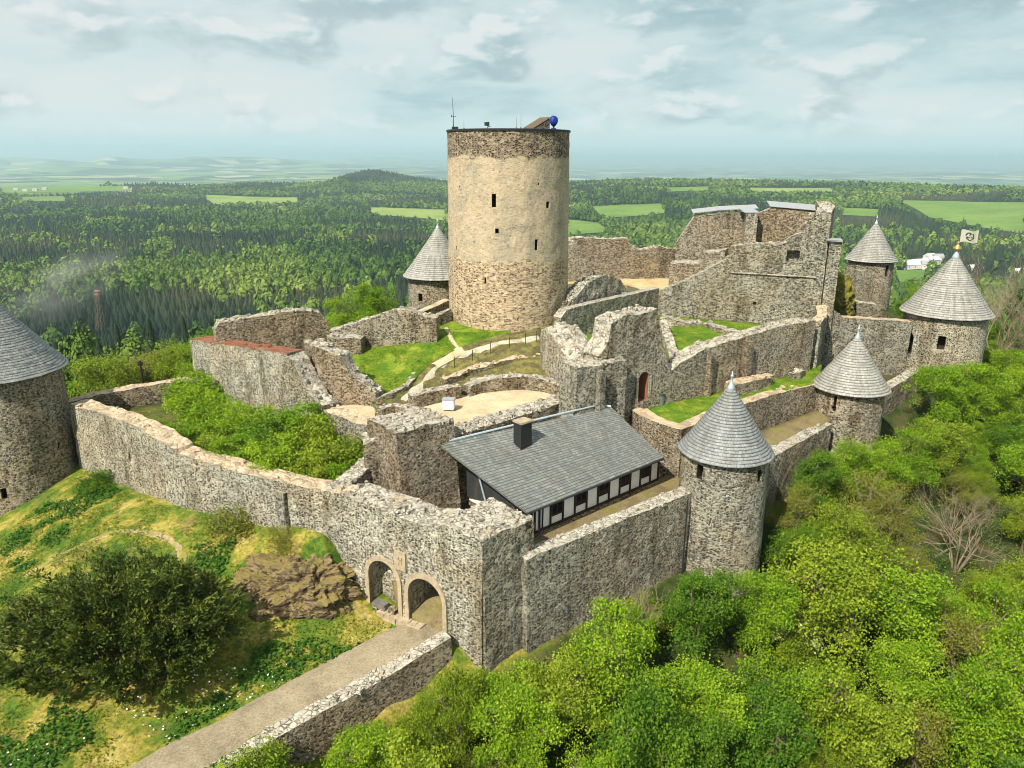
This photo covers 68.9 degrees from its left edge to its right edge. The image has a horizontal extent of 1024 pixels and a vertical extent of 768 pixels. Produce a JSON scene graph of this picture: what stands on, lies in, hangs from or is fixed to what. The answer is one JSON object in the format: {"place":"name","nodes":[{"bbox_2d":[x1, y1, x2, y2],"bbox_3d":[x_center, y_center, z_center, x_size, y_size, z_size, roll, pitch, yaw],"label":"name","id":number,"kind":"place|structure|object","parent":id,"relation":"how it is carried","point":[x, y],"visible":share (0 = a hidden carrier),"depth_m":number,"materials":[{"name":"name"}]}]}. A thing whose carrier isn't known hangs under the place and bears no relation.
{"place":"outdoors","nodes":[
{"label":"outdoors","id":0,"kind":"place"},
{"bbox_2d":[70,402,334,478],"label":"garden ground","id":1,"kind":"structure","parent":0,"point":[156,409],"depth_m":70.82,"materials":[{"name":"plant"}]},
{"bbox_2d":[162,383,218,424],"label":"shrub","id":2,"kind":"object","parent":1,"relation":"on","point":[180,402],"visible":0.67,"depth_m":67.00,"materials":[{"name":"green plant"}]},
{"bbox_2d":[157,367,224,402],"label":"shrub","id":3,"kind":"object","parent":1,"relation":"on","point":[203,383],"visible":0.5,"depth_m":70.10,"materials":[{"name":"green plant"}]},
{"bbox_2d":[180,392,238,435],"bbox_3d":[-25.926,2.720,65.581,5.128,3.540,4.817,15,22,40],"label":"shrub","id":4,"kind":"object","parent":1,"relation":"on","point":[206,416],"visible":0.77,"depth_m":64.88,"materials":[{"name":"green plant"}]},
{"bbox_2d":[211,399,277,436],"bbox_3d":[-22.262,3.322,63.090,5.135,3.735,5.334,8,19,24],"label":"shrub","id":5,"kind":"object","parent":1,"relation":"on","point":[230,426],"visible":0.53,"depth_m":62.50,"materials":[{"name":"green plant"}]},
{"bbox_2d":[235,402,304,449],"bbox_3d":[-19.594,3.912,60.782,5.847,3.964,6.632,5,18,1],"label":"shrub","id":6,"kind":"object","parent":1,"relation":"on","point":[257,428],"visible":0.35,"depth_m":60.48,"materials":[{"name":"green plant"}]},
{"bbox_2d":[237,432,304,471],"bbox_3d":[-18.032,5.663,56.933,4.862,3.513,5.100,-9,19,-28],"label":"shrub","id":7,"kind":"object","parent":1,"relation":"on","point":[265,457],"visible":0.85,"depth_m":56.12,"materials":[{"name":"green plant"}]},
{"bbox_2d":[266,411,341,463],"bbox_3d":[-16.257,4.516,58.715,6.728,4.262,6.949,8,18,28],"label":"shrub","id":8,"kind":"object","parent":1,"relation":"on","point":[314,438],"visible":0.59,"depth_m":58.90,"materials":[{"name":"green plant"}]},
{"bbox_2d":[275,445,341,480],"bbox_3d":[-15.225,6.435,55.204,5.382,3.410,5.559,0,15,15],"label":"shrub","id":9,"kind":"object","parent":1,"relation":"on","point":[302,467],"visible":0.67,"depth_m":55.50,"materials":[{"name":"green plant"}]},
{"bbox_2d":[306,431,363,476],"bbox_3d":[-13.257,5.254,57.786,6.393,3.921,6.190,16,19,35],"label":"shrub","id":10,"kind":"object","parent":1,"relation":"on","point":[342,453],"visible":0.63,"depth_m":56.65,"materials":[{"name":"green plant"}]},
{"bbox_2d":[127,622,439,767],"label":"approach road","id":11,"kind":"structure","parent":0,"point":[205,746],"depth_m":43.37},
{"bbox_2d":[339,390,549,425],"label":"terrace ground","id":12,"kind":"structure","parent":0,"point":[467,408],"depth_m":64.27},
{"bbox_2d":[463,372,559,396],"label":"wall","id":13,"kind":"structure","parent":12,"relation":"on","point":[473,386],"depth_m":67.14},
{"bbox_2d":[352,320,552,407],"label":"lawn","id":14,"kind":"structure","parent":0,"point":[390,366],"depth_m":71.46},
{"bbox_2d":[304,338,383,405],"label":"stepped stub wall","id":15,"kind":"structure","parent":14,"relation":"on","point":[344,380],"depth_m":64.64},
{"bbox_2d":[446,128,570,332],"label":"keep","id":16,"kind":"structure","parent":14,"relation":"on","point":[508,201],"depth_m":73.08,"materials":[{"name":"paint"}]},
{"bbox_2d":[381,327,548,404],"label":"path bank","id":17,"kind":"structure","parent":0,"point":[530,365],"depth_m":70.50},
{"bbox_2d":[0,157,1023,767],"bbox_3d":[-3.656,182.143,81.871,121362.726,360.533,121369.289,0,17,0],"label":"hillside terrain","id":18,"kind":"structure","parent":0,"point":[134,743],"depth_m":57.21,"materials":[{"name":"plant"}]},
{"bbox_2d":[0,304,78,515],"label":"round tower","id":19,"kind":"structure","parent":18,"relation":"on","point":[38,454],"depth_m":64.83,"materials":[{"name":"grey stone"}]},
{"bbox_2d":[62,346,151,396],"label":"broadleaf tree","id":20,"kind":"object","parent":18,"relation":"on","point":[105,375],"visible":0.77,"depth_m":78.70,"materials":[{"name":"green plant"}]},
{"bbox_2d":[0,538,250,712],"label":"yew tree","id":21,"kind":"object","parent":18,"relation":"on","point":[83,638],"visible":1,"depth_m":42.83,"materials":[{"name":"green plant"}]},
{"bbox_2d":[69,377,194,408],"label":"back curtain wall","id":22,"kind":"structure","parent":18,"relation":"on","point":[130,396],"depth_m":72.68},
{"bbox_2d":[145,341,192,380],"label":"broadleaf tree","id":23,"kind":"object","parent":18,"relation":"on","point":[162,368],"visible":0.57,"depth_m":82.40,"materials":[{"name":"green plant"}]},
{"bbox_2d":[0,490,384,767],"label":"meadow grass","id":24,"kind":"structure","parent":18,"relation":"on","point":[69,560],"depth_m":51.46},
{"bbox_2d":[0,486,394,767],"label":"meadow herbs","id":25,"kind":"object","parent":18,"relation":"on","point":[42,726],"visible":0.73,"depth_m":46.21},
{"bbox_2d":[69,399,362,561],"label":"curtain wall","id":26,"kind":"structure","parent":18,"relation":"on","point":[137,452],"depth_m":57.29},
{"bbox_2d":[193,501,257,546],"bbox_3d":[-20.783,10.011,55.180,4.957,2.704,4.420,9,19,27],"label":"dry shrub","id":27,"kind":"object","parent":18,"relation":"on","point":[240,526],"visible":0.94,"depth_m":54.61,"materials":[{"name":"green plant"}]},
{"bbox_2d":[209,726,313,767],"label":"broadleaf tree","id":28,"kind":"object","parent":18,"relation":"on","point":[277,750],"visible":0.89,"depth_m":38.99,"materials":[{"name":"green plant"}]},
{"bbox_2d":[189,336,339,418],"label":"broken hall wall","id":29,"kind":"structure","parent":18,"relation":"on","point":[248,372],"depth_m":67.04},
{"bbox_2d":[212,307,328,348],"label":"humped wall","id":30,"kind":"structure","parent":18,"relation":"on","point":[294,328],"depth_m":72.59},
{"bbox_2d":[242,552,361,621],"bbox_3d":[-14.429,14.168,51.905,8.575,5.220,6.585,0,17,0],"label":"rock outcrop","id":31,"kind":"object","parent":18,"relation":"on","point":[314,586],"visible":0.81,"depth_m":49.92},
{"bbox_2d":[210,631,451,767],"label":"road parapet","id":32,"kind":"structure","parent":18,"relation":"on","point":[307,732],"depth_m":43.60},
{"bbox_2d":[320,287,375,333],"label":"broadleaf tree","id":33,"kind":"object","parent":18,"relation":"on","point":[341,319],"visible":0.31,"depth_m":86.37,"materials":[{"name":"green plant"}]},
{"bbox_2d":[323,404,373,446],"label":"garden terrace wall","id":34,"kind":"structure","parent":18,"relation":"on","point":[354,422],"depth_m":61.42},
{"bbox_2d":[316,715,422,767],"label":"broadleaf tree","id":35,"kind":"object","parent":18,"relation":"on","point":[360,749],"visible":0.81,"depth_m":40.65,"materials":[{"name":"green plant"}]},
{"bbox_2d":[342,281,404,317],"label":"broadleaf tree","id":36,"kind":"object","parent":18,"relation":"on","point":[376,302],"visible":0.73,"depth_m":87.52,"materials":[{"name":"green plant"}]},
{"bbox_2d":[330,306,439,346],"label":"lawn wall","id":37,"kind":"structure","parent":18,"relation":"on","point":[400,325],"depth_m":73.12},
{"bbox_2d":[376,725,453,767],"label":"broadleaf tree","id":38,"kind":"object","parent":18,"relation":"on","point":[405,752],"visible":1,"depth_m":38.52,"materials":[{"name":"green plant"}]},
{"bbox_2d":[403,219,448,309],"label":"round tower","id":39,"kind":"structure","parent":18,"relation":"on","point":[426,274],"depth_m":89.83,"materials":[{"name":"stone"}]},
{"bbox_2d":[340,480,533,673],"bbox_3d":[-4.895,13.345,50.556,13.491,11.822,5.732,9,19,25],"label":"gatehouse","id":40,"kind":"object","parent":18,"relation":"on","point":[466,564],"visible":0.91,"depth_m":47.52,"materials":[{"name":"stone"}]},
{"bbox_2d":[406,662,487,767],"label":"broadleaf tree","id":41,"kind":"object","parent":18,"relation":"on","point":[457,704],"visible":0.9,"depth_m":41.73,"materials":[{"name":"green plant"}]},
{"bbox_2d":[0,248,1010,357],"bbox_3d":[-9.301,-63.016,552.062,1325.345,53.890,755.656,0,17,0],"label":"spruce forest","id":42,"kind":"object","parent":18,"relation":"on","point":[123,307],"visible":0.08,"depth_m":600.53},
{"bbox_2d":[0,177,1023,279],"bbox_3d":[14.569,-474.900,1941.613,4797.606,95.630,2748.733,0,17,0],"label":"distant broadleaf forest","id":43,"kind":"object","parent":18,"relation":"on","point":[655,233],"visible":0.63,"depth_m":1545.84,"materials":[{"name":"plant"}]},
{"bbox_2d":[0,169,1023,279],"bbox_3d":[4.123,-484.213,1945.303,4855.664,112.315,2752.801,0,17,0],"label":"distant spruce forest","id":44,"kind":"object","parent":18,"relation":"on","point":[203,244],"visible":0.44,"depth_m":1339.45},
{"bbox_2d":[0,246,1023,360],"bbox_3d":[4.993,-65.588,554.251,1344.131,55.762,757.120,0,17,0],"label":"broadleaf forest","id":45,"kind":"object","parent":18,"relation":"on","point":[258,272],"visible":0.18,"depth_m":700.86,"materials":[{"name":"plant"}]},
{"bbox_2d":[456,677,570,767],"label":"broadleaf tree","id":46,"kind":"object","parent":18,"relation":"on","point":[515,706],"visible":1,"depth_m":40.67,"materials":[{"name":"green plant"}]},
{"bbox_2d":[55,287,1023,397],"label":"broadleaf stand","id":47,"kind":"object","parent":18,"relation":"on","point":[73,350],"visible":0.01,"depth_m":136.50,"materials":[{"name":"plant"}]},
{"bbox_2d":[540,321,588,382],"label":"rounded cross wall","id":48,"kind":"structure","parent":18,"relation":"on","point":[561,341],"depth_m":66.87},
{"bbox_2d":[519,639,619,746],"bbox_3d":[3.419,18.485,44.264,6.378,6.432,6.188,-7,17,-36],"label":"broadleaf tree","id":49,"kind":"object","parent":18,"relation":"on","point":[567,691],"visible":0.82,"depth_m":43.48,"materials":[{"name":"green plant"}]},
{"bbox_2d":[558,273,627,308],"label":"gable ruin","id":50,"kind":"object","parent":18,"relation":"on","point":[591,287],"visible":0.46,"depth_m":79.72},
{"bbox_2d":[553,287,658,334],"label":"palace side wall","id":51,"kind":"structure","parent":18,"relation":"on","point":[583,315],"depth_m":78.66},
{"bbox_2d":[522,486,690,653],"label":"wall","id":52,"kind":"structure","parent":18,"relation":"on","point":[567,576],"depth_m":51.30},
{"bbox_2d":[559,592,679,735],"bbox_3d":[5.990,17.447,45.267,6.745,8.782,6.968,-5,18,-17],"label":"broadleaf tree","id":53,"kind":"object","parent":18,"relation":"on","point":[625,640],"visible":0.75,"depth_m":44.23,"materials":[{"name":"green plant"}]},
{"bbox_2d":[584,663,707,767],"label":"broadleaf tree","id":54,"kind":"object","parent":18,"relation":"on","point":[630,749],"visible":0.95,"depth_m":40.68,"materials":[{"name":"green plant"}]},
{"bbox_2d":[648,710,744,767],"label":"broadleaf tree","id":55,"kind":"object","parent":18,"relation":"on","point":[710,744],"visible":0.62,"depth_m":42.15,"materials":[{"name":"green plant"}]},
{"bbox_2d":[649,653,757,763],"bbox_3d":[11.132,20.505,46.178,6.520,6.143,7.240,-6,21,-14],"label":"broadleaf tree","id":56,"kind":"object","parent":18,"relation":"on","point":[701,676],"visible":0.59,"depth_m":45.42,"materials":[{"name":"green plant"}]},
{"bbox_2d":[657,563,755,663],"bbox_3d":[12.787,15.921,50.619,6.244,8.031,5.746,-8,19,-25],"label":"broadleaf tree","id":57,"kind":"object","parent":18,"relation":"on","point":[692,608],"visible":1,"depth_m":49.60,"materials":[{"name":"green plant"}]},
{"bbox_2d":[677,371,774,596],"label":"round tower","id":58,"kind":"structure","parent":18,"relation":"on","point":[726,451],"depth_m":54.95,"materials":[{"name":"grey stone"}]},
{"bbox_2d":[432,406,1022,767],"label":"undergrowth","id":59,"kind":"object","parent":18,"relation":"on","point":[735,643],"visible":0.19,"depth_m":58.93,"materials":[{"name":"green plant"}]},
{"bbox_2d":[668,317,815,402],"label":"palace long wall","id":60,"kind":"structure","parent":18,"relation":"on","point":[777,349],"depth_m":69.71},
{"bbox_2d":[718,566,805,671],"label":"broadleaf tree","id":61,"kind":"object","parent":18,"relation":"on","point":[776,593],"visible":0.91,"depth_m":51.14,"materials":[{"name":"green plant"}]},
{"bbox_2d":[721,679,828,767],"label":"broadleaf tree","id":62,"kind":"object","parent":18,"relation":"on","point":[760,747],"visible":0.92,"depth_m":44.07,"materials":[{"name":"green plant"}]},
{"bbox_2d":[721,641,854,763],"bbox_3d":[17.994,20.640,49.161,8.160,7.494,7.690,-5,18,-18],"label":"broadleaf tree","id":63,"kind":"object","parent":18,"relation":"on","point":[792,686],"visible":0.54,"depth_m":47.81,"materials":[{"name":"green plant"}]},
{"bbox_2d":[763,478,829,537],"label":"broadleaf tree","id":64,"kind":"object","parent":18,"relation":"on","point":[800,505],"visible":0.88,"depth_m":60.38,"materials":[{"name":"green plant"}]},
{"bbox_2d":[760,519,832,580],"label":"broadleaf tree","id":65,"kind":"object","parent":18,"relation":"on","point":[787,539],"visible":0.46,"depth_m":57.50,"materials":[{"name":"green plant"}]},
{"bbox_2d":[764,422,831,518],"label":"wall","id":66,"kind":"structure","parent":18,"relation":"on","point":[791,451],"depth_m":65.37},
{"bbox_2d":[758,612,837,687],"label":"broadleaf tree","id":67,"kind":"object","parent":18,"relation":"on","point":[793,652],"visible":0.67,"depth_m":51.21,"materials":[{"name":"green plant"}]},
{"bbox_2d":[785,448,845,521],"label":"broadleaf tree","id":68,"kind":"object","parent":18,"relation":"on","point":[809,469],"visible":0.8,"depth_m":62.97,"materials":[{"name":"green plant"}]},
{"bbox_2d":[748,531,894,676],"bbox_3d":[22.224,15.888,53.380,9.809,10.767,9.869,-9,21,-26],"label":"broadleaf tree","id":69,"kind":"object","parent":18,"relation":"on","point":[838,587],"visible":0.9,"depth_m":52.14,"materials":[{"name":"green plant"}]},
{"bbox_2d":[813,433,875,507],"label":"broadleaf tree","id":70,"kind":"object","parent":18,"relation":"on","point":[843,458],"visible":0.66,"depth_m":65.23,"materials":[{"name":"green plant"}]},
{"bbox_2d":[801,494,897,590],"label":"broadleaf tree","id":71,"kind":"object","parent":18,"relation":"on","point":[834,526],"visible":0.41,"depth_m":57.74,"materials":[{"name":"green plant"}]},
{"bbox_2d":[813,325,891,462],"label":"round tower","id":72,"kind":"structure","parent":18,"relation":"on","point":[851,385],"depth_m":70.11,"materials":[{"name":"stone"}]},
{"bbox_2d":[797,659,929,767],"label":"broadleaf tree","id":73,"kind":"object","parent":18,"relation":"on","point":[869,742],"visible":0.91,"depth_m":45.96,"materials":[{"name":"green plant"}]},
{"bbox_2d":[821,303,912,375],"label":"neck wall","id":74,"kind":"structure","parent":18,"relation":"on","point":[885,341],"depth_m":82.74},
{"bbox_2d":[844,215,898,309],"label":"round tower","id":75,"kind":"structure","parent":18,"relation":"on","point":[873,253],"depth_m":107.83,"materials":[{"name":"stone"}]},
{"bbox_2d":[828,459,922,545],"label":"broadleaf tree","id":76,"kind":"object","parent":18,"relation":"on","point":[869,504],"visible":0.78,"depth_m":62.23,"materials":[{"name":"green plant"}]},
{"bbox_2d":[838,436,915,506],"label":"broadleaf tree","id":77,"kind":"object","parent":18,"relation":"on","point":[894,467],"visible":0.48,"depth_m":66.09,"materials":[{"name":"green plant"}]},
{"bbox_2d":[832,545,956,664],"bbox_3d":[29.260,17.211,56.199,8.530,9.166,8.780,-13,21,-37],"label":"broadleaf tree","id":78,"kind":"object","parent":18,"relation":"on","point":[908,605],"visible":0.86,"depth_m":54.37,"materials":[{"name":"green plant"}]},
{"bbox_2d":[862,476,930,546],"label":"broadleaf tree","id":79,"kind":"object","parent":18,"relation":"on","point":[907,526],"visible":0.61,"depth_m":63.57,"materials":[{"name":"green plant"}]},
{"bbox_2d":[850,633,948,736],"bbox_3d":[27.328,21.547,52.027,7.049,8.157,5.650,-7,18,-21],"label":"broadleaf tree","id":80,"kind":"object","parent":18,"relation":"on","point":[909,656],"visible":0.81,"depth_m":51.11,"materials":[{"name":"green plant"}]},
{"bbox_2d":[882,367,919,417],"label":"wall","id":81,"kind":"structure","parent":18,"relation":"on","point":[896,397],"depth_m":80.03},
{"bbox_2d":[867,425,943,494],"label":"broadleaf tree","id":82,"kind":"object","parent":18,"relation":"on","point":[918,461],"visible":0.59,"depth_m":68.77,"materials":[{"name":"green plant"}]},
{"bbox_2d":[879,693,955,767],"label":"broadleaf tree","id":83,"kind":"object","parent":18,"relation":"on","point":[928,744],"visible":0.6,"depth_m":47.88,"materials":[{"name":"green plant"}]},
{"bbox_2d":[891,410,982,482],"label":"broadleaf tree","id":84,"kind":"object","parent":18,"relation":"on","point":[953,440],"visible":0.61,"depth_m":70.44,"materials":[{"name":"green plant"}]},
{"bbox_2d":[900,363,976,430],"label":"broadleaf tree","id":85,"kind":"object","parent":18,"relation":"on","point":[944,391],"visible":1,"depth_m":74.73,"materials":[{"name":"green plant"}]},
{"bbox_2d":[899,241,995,404],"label":"round tower","id":86,"kind":"structure","parent":18,"relation":"on","point":[947,311],"depth_m":81.48,"materials":[{"name":"stone"}]},
{"bbox_2d":[927,456,994,518],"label":"broadleaf tree","id":87,"kind":"object","parent":18,"relation":"on","point":[956,480],"visible":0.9,"depth_m":69.18,"materials":[{"name":"green plant"}]},
{"bbox_2d":[903,482,1019,572],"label":"bare tree","id":88,"kind":"object","parent":18,"relation":"on","point":[950,535],"visible":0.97,"depth_m":65.42,"materials":[{"name":"brown plant"}]},
{"bbox_2d":[918,595,1006,680],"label":"broadleaf tree","id":89,"kind":"object","parent":18,"relation":"on","point":[963,644],"visible":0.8,"depth_m":55.10,"materials":[{"name":"green plant"}]},
{"bbox_2d":[919,644,1023,767],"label":"broadleaf tree","id":90,"kind":"object","parent":18,"relation":"on","point":[996,723],"visible":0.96,"depth_m":49.33,"materials":[{"name":"green plant"}]},
{"bbox_2d":[925,359,1021,438],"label":"broadleaf tree","id":91,"kind":"object","parent":18,"relation":"on","point":[977,393],"visible":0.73,"depth_m":75.84,"materials":[{"name":"green plant"}]},
{"bbox_2d":[947,574,1023,668],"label":"broadleaf tree","id":92,"kind":"object","parent":18,"relation":"on","point":[981,611],"visible":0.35,"depth_m":57.51,"materials":[{"name":"green plant"}]},
{"bbox_2d":[952,608,1023,755],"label":"broadleaf tree","id":93,"kind":"object","parent":18,"relation":"on","point":[1019,666],"visible":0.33,"depth_m":53.16,"materials":[{"name":"green plant"}]},
{"bbox_2d":[956,560,1023,622],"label":"broadleaf tree","id":94,"kind":"object","parent":18,"relation":"on","point":[974,578],"visible":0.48,"depth_m":60.95,"materials":[{"name":"green plant"}]},
{"bbox_2d":[968,365,1023,424],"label":"broadleaf tree","id":95,"kind":"object","parent":18,"relation":"on","point":[1008,412],"visible":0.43,"depth_m":77.54,"materials":[{"name":"green plant"}]},
{"bbox_2d":[989,439,1023,513],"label":"broadleaf tree","id":96,"kind":"object","parent":18,"relation":"on","point":[1011,461],"visible":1,"depth_m":70.45,"materials":[{"name":"green plant"}]},
{"bbox_2d":[0,0,1023,161],"label":"sky","id":97,"kind":"structure","parent":0,"point":[677,80],"materials":[{"name":"blue"}]},
{"bbox_2d":[394,410,830,631],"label":"courtyard ground","id":98,"kind":"structure","parent":0,"point":[428,611],"depth_m":56.53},
{"bbox_2d":[367,407,460,508],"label":"terrace block","id":99,"kind":"structure","parent":98,"relation":"on","point":[415,459],"depth_m":53.36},
{"bbox_2d":[454,393,558,506],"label":"terrace retaining wall","id":100,"kind":"structure","parent":98,"relation":"on","point":[544,407],"depth_m":58.50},
{"bbox_2d":[441,405,664,538],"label":"half timbered house","id":101,"kind":"structure","parent":98,"relation":"on","point":[550,475],"depth_m":54.90,"materials":[{"name":"paint"}]},
{"bbox_2d":[558,356,626,418],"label":"palace front block","id":102,"kind":"structure","parent":98,"relation":"on","point":[585,382],"depth_m":60.24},
{"bbox_2d":[583,304,672,424],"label":"palace pier wall","id":103,"kind":"structure","parent":98,"relation":"on","point":[632,336],"depth_m":62.82,"materials":[{"name":"grey stone"}]},
{"bbox_2d":[630,384,816,477],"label":"ward retaining wall","id":104,"kind":"structure","parent":98,"relation":"on","point":[663,437],"depth_m":66.11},
{"bbox_2d":[568,278,668,291],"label":"yard ground","id":105,"kind":"structure","parent":0,"point":[631,285],"depth_m":100.27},
{"bbox_2d":[568,236,675,278],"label":"yard back wall","id":106,"kind":"structure","parent":105,"relation":"on","point":[621,257],"depth_m":103.08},
{"bbox_2d":[668,248,727,285],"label":"yard corner wall","id":107,"kind":"structure","parent":105,"relation":"on","point":[683,269],"depth_m":91.97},
{"bbox_2d":[658,201,842,371],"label":"palace ruin","id":108,"kind":"object","parent":105,"relation":"on","point":[779,264],"visible":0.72,"depth_m":83.32,"materials":[{"name":"stone"}]},
{"bbox_2d":[587,315,811,392],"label":"palace floor","id":109,"kind":"structure","parent":0,"point":[706,332],"depth_m":79.90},
{"bbox_2d":[648,364,821,422],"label":"ward lawn","id":110,"kind":"structure","parent":0,"point":[674,412],"depth_m":66.40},
{"bbox_2d":[903,200,1023,232],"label":"meadow","id":111,"kind":"structure","parent":0,"point":[1007,216],"depth_m":1484.64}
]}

